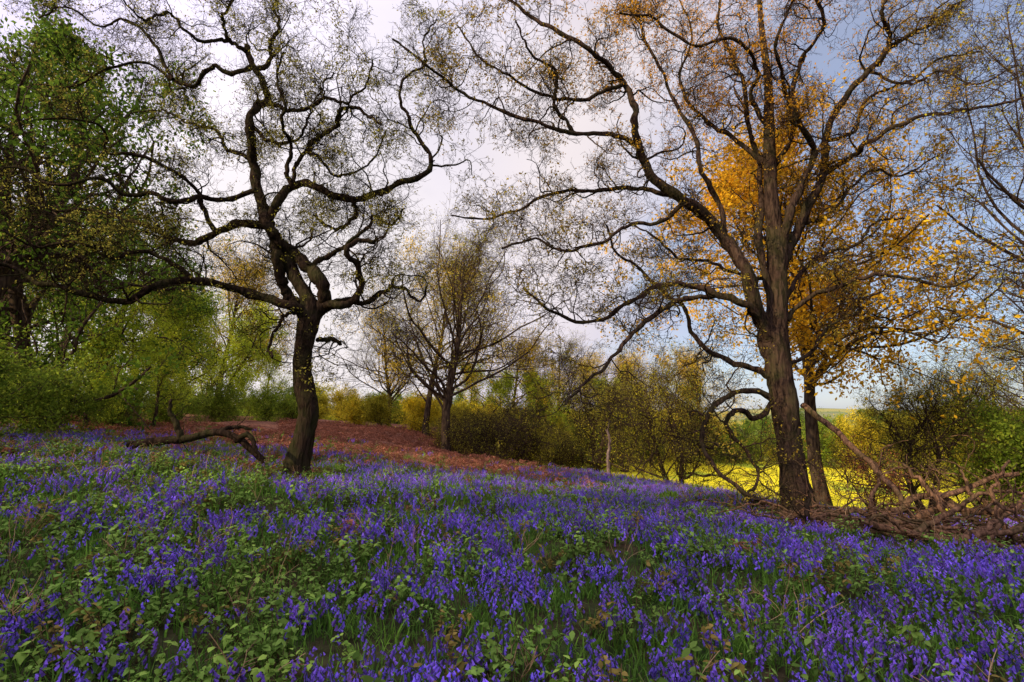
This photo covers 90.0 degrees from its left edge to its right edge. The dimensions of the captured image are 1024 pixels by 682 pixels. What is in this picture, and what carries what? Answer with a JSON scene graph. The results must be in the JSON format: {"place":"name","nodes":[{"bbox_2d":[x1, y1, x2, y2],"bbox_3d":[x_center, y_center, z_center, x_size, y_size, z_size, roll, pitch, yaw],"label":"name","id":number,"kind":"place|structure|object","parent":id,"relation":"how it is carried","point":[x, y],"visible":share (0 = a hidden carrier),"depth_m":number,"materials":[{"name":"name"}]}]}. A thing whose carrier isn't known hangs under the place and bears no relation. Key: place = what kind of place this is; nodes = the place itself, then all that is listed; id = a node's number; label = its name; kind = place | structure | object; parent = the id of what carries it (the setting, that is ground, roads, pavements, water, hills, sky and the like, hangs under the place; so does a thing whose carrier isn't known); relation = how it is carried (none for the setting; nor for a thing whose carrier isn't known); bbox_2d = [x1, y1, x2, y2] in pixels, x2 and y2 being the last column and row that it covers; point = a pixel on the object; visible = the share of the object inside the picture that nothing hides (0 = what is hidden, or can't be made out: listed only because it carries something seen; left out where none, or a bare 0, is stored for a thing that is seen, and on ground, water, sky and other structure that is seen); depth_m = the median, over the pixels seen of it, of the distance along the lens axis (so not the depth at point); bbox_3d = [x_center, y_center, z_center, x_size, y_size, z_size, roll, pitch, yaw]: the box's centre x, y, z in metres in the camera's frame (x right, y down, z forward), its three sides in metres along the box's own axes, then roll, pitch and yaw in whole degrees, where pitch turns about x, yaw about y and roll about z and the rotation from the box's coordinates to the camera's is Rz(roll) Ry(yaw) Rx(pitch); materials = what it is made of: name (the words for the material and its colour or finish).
{"place":"outdoors","nodes":[
{"label":"outdoors","id":0,"kind":"place"},
{"bbox_2d":[0,405,1023,681],"bbox_3d":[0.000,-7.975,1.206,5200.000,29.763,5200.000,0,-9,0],"label":"ground","id":1,"kind":"structure","parent":0,"point":[592,607],"depth_m":4.67,"materials":[{"name":"green plant"}]},
{"bbox_2d":[0,331,92,421],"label":"hazel bush","id":2,"kind":"object","parent":1,"relation":"on","point":[33,350],"visible":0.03,"depth_m":21.71,"materials":[{"name":"green plant"}]},
{"bbox_2d":[0,317,111,438],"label":"hazel bush","id":3,"kind":"object","parent":1,"relation":"on","point":[42,385],"visible":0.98,"depth_m":14.76,"materials":[{"name":"green plant"}]},
{"bbox_2d":[0,354,131,434],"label":"hazel bush","id":4,"kind":"object","parent":1,"relation":"on","point":[90,406],"visible":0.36,"depth_m":17.07,"materials":[{"name":"green plant"}]},
{"bbox_2d":[0,0,153,420],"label":"sycamore tree","id":5,"kind":"object","parent":1,"relation":"on","point":[16,299],"visible":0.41,"depth_m":18.92,"materials":[{"name":"green plant"}]},
{"bbox_2d":[31,250,158,386],"bbox_3d":[-32.227,-1.424,38.554,9.802,14.267,9.125,2,-9,-11],"label":"hornbeam tree","id":6,"kind":"object","parent":1,"relation":"on","point":[36,321],"visible":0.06,"depth_m":37.71,"materials":[{"name":"green plant"}]},
{"bbox_2d":[26,281,173,426],"bbox_3d":[-15.638,0.507,19.520,4.084,5.944,3.802,-5,-10,29],"label":"hornbeam tree","id":7,"kind":"object","parent":1,"relation":"on","point":[112,337],"visible":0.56,"depth_m":19.41,"materials":[{"name":"green plant"}]},
{"bbox_2d":[24,204,181,378],"bbox_3d":[-30.746,-2.444,37.641,11.993,16.114,10.299,-4,-9,23],"label":"sycamore tree","id":8,"kind":"object","parent":1,"relation":"on","point":[72,342],"visible":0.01,"depth_m":35.35,"materials":[{"name":"green plant"}]},
{"bbox_2d":[0,4,216,434],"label":"sycamore tree","id":9,"kind":"object","parent":1,"relation":"on","point":[5,281],"visible":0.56,"depth_m":17.95,"materials":[{"name":"green plant"}]},
{"bbox_2d":[67,365,165,427],"bbox_3d":[-17.187,2.739,21.645,4.095,3.426,3.635,-1,-9,8],"label":"hazel bush","id":10,"kind":"object","parent":1,"relation":"on","point":[121,417],"visible":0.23,"depth_m":21.86,"materials":[{"name":"green plant"}]},
{"bbox_2d":[0,56,235,359],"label":"sycamore tree","id":11,"kind":"object","parent":1,"relation":"on","point":[50,321],"visible":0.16,"depth_m":26.00,"materials":[{"name":"green plant"}]},
{"bbox_2d":[52,179,227,418],"bbox_3d":[-21.179,-2.010,29.718,8.582,13.428,9.994,5,-10,-31],"label":"sycamore tree","id":12,"kind":"object","parent":1,"relation":"on","point":[122,310],"visible":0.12,"depth_m":29.73,"materials":[{"name":"green plant"}]},
{"bbox_2d":[51,263,230,414],"bbox_3d":[-23.679,-0.587,33.422,9.994,11.414,8.582,6,-10,-35],"label":"sycamore tree","id":13,"kind":"object","parent":1,"relation":"on","point":[199,309],"visible":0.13,"depth_m":34.69,"materials":[{"name":"green plant"}]},
{"bbox_2d":[136,332,193,426],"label":"hornbeam tree","id":14,"kind":"object","parent":1,"relation":"on","point":[159,377],"visible":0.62,"depth_m":24.08,"materials":[{"name":"green plant"}]},
{"bbox_2d":[108,284,223,418],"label":"hornbeam tree","id":15,"kind":"object","parent":1,"relation":"on","point":[171,332],"visible":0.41,"depth_m":32.75,"materials":[{"name":"green plant"}]},
{"bbox_2d":[107,285,227,414],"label":"hornbeam tree","id":16,"kind":"object","parent":1,"relation":"on","point":[197,340],"visible":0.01,"depth_m":44.20,"materials":[{"name":"green plant"}]},
{"bbox_2d":[132,377,218,424],"bbox_3d":[-17.863,3.563,27.047,4.095,3.426,3.635,8,-12,-43],"label":"hazel bush","id":17,"kind":"object","parent":1,"relation":"on","point":[163,415],"visible":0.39,"depth_m":26.88,"materials":[{"name":"green plant"}]},
{"bbox_2d":[131,288,240,417],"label":"hornbeam tree","id":18,"kind":"object","parent":1,"relation":"on","point":[210,321],"visible":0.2,"depth_m":36.57,"materials":[{"name":"green plant"}]},
{"bbox_2d":[126,386,274,469],"bbox_3d":[-7.037,2.030,11.832,3.531,1.981,1.402,0,-9,0],"label":"fallen log","id":19,"kind":"object","parent":1,"relation":"on","point":[180,437],"visible":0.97,"depth_m":11.79,"materials":[{"name":"brown wood"}]},
{"bbox_2d":[191,377,254,421],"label":"hazel bush","id":20,"kind":"object","parent":1,"relation":"on","point":[222,408],"visible":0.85,"depth_m":35.13,"materials":[{"name":"green plant"}]},
{"bbox_2d":[187,300,277,414],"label":"hornbeam tree","id":21,"kind":"object","parent":1,"relation":"on","point":[208,382],"visible":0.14,"depth_m":51.23,"materials":[{"name":"green plant"}]},
{"bbox_2d":[151,221,323,393],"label":"golden birch tree","id":22,"kind":"object","parent":1,"relation":"on","point":[228,279],"visible":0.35,"depth_m":46.01,"materials":[{"name":"green plant"}]},
{"bbox_2d":[186,301,289,410],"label":"hornbeam tree","id":23,"kind":"object","parent":1,"relation":"on","point":[241,348],"visible":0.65,"depth_m":40.61,"materials":[{"name":"green plant"}]},
{"bbox_2d":[0,0,493,476],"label":"oak tree","id":24,"kind":"object","parent":1,"relation":"on","point":[308,308],"visible":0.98,"depth_m":12.89,"materials":[{"name":"brown plant"}]},
{"bbox_2d":[240,347,292,404],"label":"hornbeam tree","id":25,"kind":"object","parent":1,"relation":"on","point":[269,379],"visible":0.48,"depth_m":51.60,"materials":[{"name":"green plant"}]},
{"bbox_2d":[242,386,296,421],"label":"hazel bush","id":26,"kind":"object","parent":1,"relation":"on","point":[270,412],"visible":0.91,"depth_m":41.40,"materials":[{"name":"green plant"}]},
{"bbox_2d":[267,381,321,420],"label":"hazel bush","id":27,"kind":"object","parent":1,"relation":"on","point":[290,414],"visible":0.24,"depth_m":46.83,"materials":[{"name":"green plant"}]},
{"bbox_2d":[329,393,386,426],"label":"broom bush","id":28,"kind":"object","parent":1,"relation":"on","point":[353,405],"visible":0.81,"depth_m":43.12,"materials":[{"name":"yellow plant"}]},
{"bbox_2d":[314,282,438,425],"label":"ash tree","id":29,"kind":"object","parent":1,"relation":"on","point":[389,391],"visible":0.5,"depth_m":45.20,"materials":[{"name":"green plant"}]},
{"bbox_2d":[354,391,402,426],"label":"hazel bush","id":30,"kind":"object","parent":1,"relation":"on","point":[377,407],"visible":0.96,"depth_m":43.08,"materials":[{"name":"green plant"}]},
{"bbox_2d":[392,387,442,431],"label":"broom bush","id":31,"kind":"object","parent":1,"relation":"on","point":[414,414],"visible":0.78,"depth_m":41.03,"materials":[{"name":"yellow plant"}]},
{"bbox_2d":[334,216,536,435],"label":"ash tree","id":32,"kind":"object","parent":1,"relation":"on","point":[428,400],"visible":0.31,"depth_m":40.28,"materials":[{"name":"brown plant"}]},
{"bbox_2d":[418,401,491,453],"bbox_3d":[-3.053,6.206,31.360,4.811,5.432,5.046,-8,-11,41],"label":"bramble thicket","id":33,"kind":"object","parent":1,"relation":"on","point":[454,421],"visible":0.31,"depth_m":31.57,"materials":[{"name":"green plant"}]},
{"bbox_2d":[432,398,483,438],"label":"hazel bush","id":34,"kind":"object","parent":1,"relation":"on","point":[459,407],"visible":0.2,"depth_m":38.81,"materials":[{"name":"green plant"}]},
{"bbox_2d":[453,357,503,409],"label":"hornbeam tree","id":35,"kind":"object","parent":1,"relation":"on","point":[472,397],"visible":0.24,"depth_m":47.64,"materials":[{"name":"green plant"}]},
{"bbox_2d":[438,401,521,460],"bbox_3d":[-1.338,6.118,29.453,5.112,5.771,5.361,-3,-9,21],"label":"bramble thicket","id":36,"kind":"object","parent":1,"relation":"on","point":[480,440],"visible":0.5,"depth_m":29.03,"materials":[{"name":"green plant"}]},
{"bbox_2d":[436,394,533,454],"bbox_3d":[-2.085,6.544,37.961,7.078,5.183,5.891,3,-9,-17],"label":"broom bush","id":37,"kind":"object","parent":1,"relation":"on","point":[489,404],"visible":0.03,"depth_m":37.52,"materials":[{"name":"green plant"}]},
{"bbox_2d":[356,177,623,451],"bbox_3d":[-2.248,-1.083,32.074,13.781,16.402,16.225,2,-9,-13],"label":"ash tree","id":38,"kind":"object","parent":1,"relation":"on","point":[446,395],"visible":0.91,"depth_m":29.70,"materials":[{"name":"brown plant"}]},
{"bbox_2d":[468,367,519,457],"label":"hornbeam tree","id":39,"kind":"object","parent":1,"relation":"on","point":[499,388],"visible":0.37,"depth_m":40.24,"materials":[{"name":"green plant"}]},
{"bbox_2d":[0,415,1019,553],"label":"dead bracken","id":40,"kind":"object","parent":1,"relation":"on","point":[325,427],"visible":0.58,"depth_m":20.29,"materials":[{"name":"brown plant"}]},
{"bbox_2d":[0,423,1023,681],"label":"bluebell carpet","id":41,"kind":"object","parent":1,"relation":"on","point":[984,567],"visible":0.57,"depth_m":4.65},
{"bbox_2d":[0,422,1023,681],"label":"bramble undergrowth","id":42,"kind":"object","parent":1,"relation":"on","point":[276,644],"visible":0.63,"depth_m":4.85,"materials":[{"name":"green plant"}]},
{"bbox_2d":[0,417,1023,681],"bbox_3d":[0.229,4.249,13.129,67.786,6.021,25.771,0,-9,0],"label":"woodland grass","id":43,"kind":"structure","parent":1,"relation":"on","point":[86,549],"depth_m":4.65,"materials":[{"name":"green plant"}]},
{"bbox_2d":[0,419,1023,681],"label":"dry stalks","id":44,"kind":"object","parent":1,"relation":"on","point":[12,611],"visible":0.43,"depth_m":5.38,"materials":[{"name":"plant"}]},
{"bbox_2d":[456,309,578,454],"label":"ash tree","id":45,"kind":"object","parent":1,"relation":"on","point":[530,354],"visible":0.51,"depth_m":44.12,"materials":[{"name":"green plant"}]},
{"bbox_2d":[465,392,573,465],"bbox_3d":[0.074,6.086,28.550,6.307,6.789,6.014,7,-11,-38],"label":"bramble thicket","id":46,"kind":"object","parent":1,"relation":"on","point":[511,446],"visible":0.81,"depth_m":27.67,"materials":[{"name":"green plant"}]},
{"bbox_2d":[506,431,551,467],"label":"hazel bush","id":47,"kind":"object","parent":1,"relation":"on","point":[537,451],"visible":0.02,"depth_m":35.11,"materials":[{"name":"green plant"}]},
{"bbox_2d":[517,367,573,438],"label":"hornbeam tree","id":48,"kind":"object","parent":1,"relation":"on","point":[542,394],"visible":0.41,"depth_m":43.62,"materials":[{"name":"green plant"}]},
{"bbox_2d":[535,416,580,462],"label":"hazel bush","id":49,"kind":"object","parent":1,"relation":"on","point":[560,425],"visible":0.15,"depth_m":42.46,"materials":[{"name":"green plant"}]},
{"bbox_2d":[531,429,605,470],"bbox_3d":[2.751,7.196,29.015,4.415,4.752,4.210,-8,-12,44],"label":"bramble thicket","id":50,"kind":"object","parent":1,"relation":"on","point":[566,454],"visible":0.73,"depth_m":28.86,"materials":[{"name":"green plant"}]},
{"bbox_2d":[514,323,624,425],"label":"ash tree","id":51,"kind":"object","parent":1,"relation":"on","point":[571,368],"visible":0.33,"depth_m":49.57,"materials":[{"name":"green plant"}]},
{"bbox_2d":[554,442,596,468],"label":"holly bush","id":52,"kind":"object","parent":1,"relation":"on","point":[576,458],"visible":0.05,"depth_m":34.41,"materials":[{"name":"green plant"}]},
{"bbox_2d":[142,378,1020,462],"bbox_3d":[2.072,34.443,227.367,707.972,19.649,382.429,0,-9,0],"label":"distant woodland","id":53,"kind":"object","parent":1,"relation":"on","point":[324,388],"visible":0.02,"depth_m":84.51,"materials":[{"name":"green plant"}]},
{"bbox_2d":[538,338,628,432],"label":"ash tree","id":54,"kind":"object","parent":1,"relation":"on","point":[595,362],"visible":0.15,"depth_m":54.47,"materials":[{"name":"green plant"}]},
{"bbox_2d":[563,417,629,471],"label":"holly bush","id":55,"kind":"object","parent":1,"relation":"on","point":[614,461],"visible":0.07,"depth_m":44.39,"materials":[{"name":"green plant"}]},
{"bbox_2d":[542,354,670,480],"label":"hawthorn tree","id":56,"kind":"object","parent":1,"relation":"on","point":[586,420],"visible":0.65,"depth_m":29.93,"materials":[{"name":"green plant"}]},
{"bbox_2d":[605,426,611,473],"bbox_3d":[4.408,4.901,23.124,0.435,2.640,0.780,0,-9,0],"label":"dead birch snag","id":57,"kind":"object","parent":1,"relation":"on","point":[608,456],"visible":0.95,"depth_m":22.95,"materials":[{"name":"grey wood"}]},
{"bbox_2d":[591,377,647,466],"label":"hornbeam tree","id":58,"kind":"object","parent":1,"relation":"on","point":[607,402],"visible":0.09,"depth_m":47.79,"materials":[{"name":"green plant"}]},
{"bbox_2d":[281,382,973,461],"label":"hedgerow","id":59,"kind":"object","parent":1,"relation":"on","point":[325,401],"visible":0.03,"depth_m":59.21,"materials":[{"name":"green plant"}]},
{"bbox_2d":[589,367,675,471],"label":"hawthorn tree","id":60,"kind":"object","parent":1,"relation":"on","point":[628,467],"visible":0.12,"depth_m":45.58,"materials":[{"name":"green plant"}]},
{"bbox_2d":[606,334,701,467],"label":"ash tree","id":61,"kind":"object","parent":1,"relation":"on","point":[629,363],"visible":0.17,"depth_m":51.77,"materials":[{"name":"green plant"}]},
{"bbox_2d":[639,434,668,463],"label":"holly bush","id":62,"kind":"object","parent":1,"relation":"on","point":[654,452],"visible":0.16,"depth_m":54.96,"materials":[{"name":"green plant"}]},
{"bbox_2d":[581,335,766,487],"bbox_3d":[7.636,4.388,25.554,7.898,9.947,8.362,3,-9,-17],"label":"hawthorn tree","id":63,"kind":"object","parent":1,"relation":"on","point":[650,423],"visible":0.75,"depth_m":25.80,"materials":[{"name":"green plant"}]},
{"bbox_2d":[659,429,697,460],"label":"broom bush","id":64,"kind":"object","parent":1,"relation":"on","point":[671,449],"visible":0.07,"depth_m":58.36,"materials":[{"name":"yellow plant"}]},
{"bbox_2d":[658,371,710,459],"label":"hornbeam tree","id":65,"kind":"object","parent":1,"relation":"on","point":[689,401],"visible":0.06,"depth_m":58.80,"materials":[{"name":"green plant"}]},
{"bbox_2d":[652,331,759,465],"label":"maple tree","id":66,"kind":"object","parent":1,"relation":"on","point":[700,378],"visible":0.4,"depth_m":52.96,"materials":[{"name":"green plant"}]},
{"bbox_2d":[391,0,1023,517],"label":"oak tree","id":67,"kind":"object","parent":1,"relation":"on","point":[771,324],"visible":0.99,"depth_m":13.14,"materials":[{"name":"brown plant"}]},
{"bbox_2d":[695,419,732,462],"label":"holly bush","id":68,"kind":"object","parent":1,"relation":"on","point":[718,441],"visible":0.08,"depth_m":57.44,"materials":[{"name":"green plant"}]},
{"bbox_2d":[713,420,765,463],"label":"holly bush","id":69,"kind":"object","parent":1,"relation":"on","point":[737,424],"visible":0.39,"depth_m":58.15,"materials":[{"name":"green plant"}]},
{"bbox_2d":[781,487,823,535],"bbox_3d":[4.920,2.972,8.821,0.764,0.991,0.702,0,-9,0],"label":"broken stump","id":70,"kind":"object","parent":1,"relation":"on","point":[806,506],"visible":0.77,"depth_m":8.65,"materials":[{"name":"brown wood"}]},
{"bbox_2d":[757,414,852,467],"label":"holly bush","id":71,"kind":"object","parent":1,"relation":"on","point":[823,429],"visible":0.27,"depth_m":55.70,"materials":[{"name":"green plant"}]},
{"bbox_2d":[587,39,1023,505],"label":"maple tree","id":72,"kind":"object","parent":1,"relation":"on","point":[809,373],"visible":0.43,"depth_m":17.52,"materials":[{"name":"orange plant"}]},
{"bbox_2d":[820,405,889,468],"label":"hazel bush","id":73,"kind":"object","parent":1,"relation":"on","point":[845,428],"visible":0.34,"depth_m":56.45,"materials":[{"name":"yellow plant"}]},
{"bbox_2d":[687,403,1023,554],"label":"fallen branches","id":74,"kind":"object","parent":1,"relation":"on","point":[997,514],"visible":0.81,"depth_m":8.86,"materials":[{"name":"brown wood"}]},
{"bbox_2d":[815,432,910,510],"bbox_3d":[9.551,3.876,14.048,2.247,2.687,2.025,-3,-9,20],"label":"copper beech shrub","id":75,"kind":"object","parent":1,"relation":"on","point":[886,488],"visible":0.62,"depth_m":13.91,"materials":[{"name":"brown plant"}]},
{"bbox_2d":[874,408,927,466],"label":"hazel bush","id":76,"kind":"object","parent":1,"relation":"on","point":[893,434],"visible":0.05,"depth_m":56.82,"materials":[{"name":"green plant"}]},
{"bbox_2d":[806,353,1019,510],"bbox_3d":[14.255,3.717,18.653,6.395,6.511,6.040,-8,-12,42],"label":"hawthorn tree","id":77,"kind":"object","parent":1,"relation":"on","point":[923,424],"visible":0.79,"depth_m":17.77,"materials":[{"name":"green plant"}]},
{"bbox_2d":[848,337,1022,506],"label":"hawthorn tree","id":78,"kind":"object","parent":1,"relation":"on","point":[959,376],"visible":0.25,"depth_m":25.56,"materials":[{"name":"green plant"}]},
{"bbox_2d":[912,413,975,479],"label":"hazel bush","id":79,"kind":"object","parent":1,"relation":"on","point":[946,455],"visible":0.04,"depth_m":44.94,"materials":[{"name":"green plant"}]},
{"bbox_2d":[866,0,1023,422],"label":"ash tree","id":80,"kind":"object","parent":1,"relation":"on","point":[1016,259],"visible":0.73,"depth_m":14.58,"materials":[{"name":"brown plant"}]},
{"bbox_2d":[902,312,1023,432],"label":"ash tree","id":81,"kind":"object","parent":1,"relation":"on","point":[989,368],"visible":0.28,"depth_m":37.05,"materials":[{"name":"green plant"}]},
{"bbox_2d":[928,103,1023,401],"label":"ash tree","id":82,"kind":"object","parent":1,"relation":"on","point":[1001,291],"visible":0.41,"depth_m":21.78,"materials":[{"name":"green plant"}]},
{"bbox_2d":[932,389,1023,514],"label":"hazel bush","id":83,"kind":"object","parent":1,"relation":"on","point":[1011,434],"visible":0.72,"depth_m":16.91,"materials":[{"name":"green plant"}]},
{"bbox_2d":[0,0,1023,411],"label":"sky","id":84,"kind":"structure","parent":0,"point":[431,192],"materials":[{"name":"white"}]}
]}

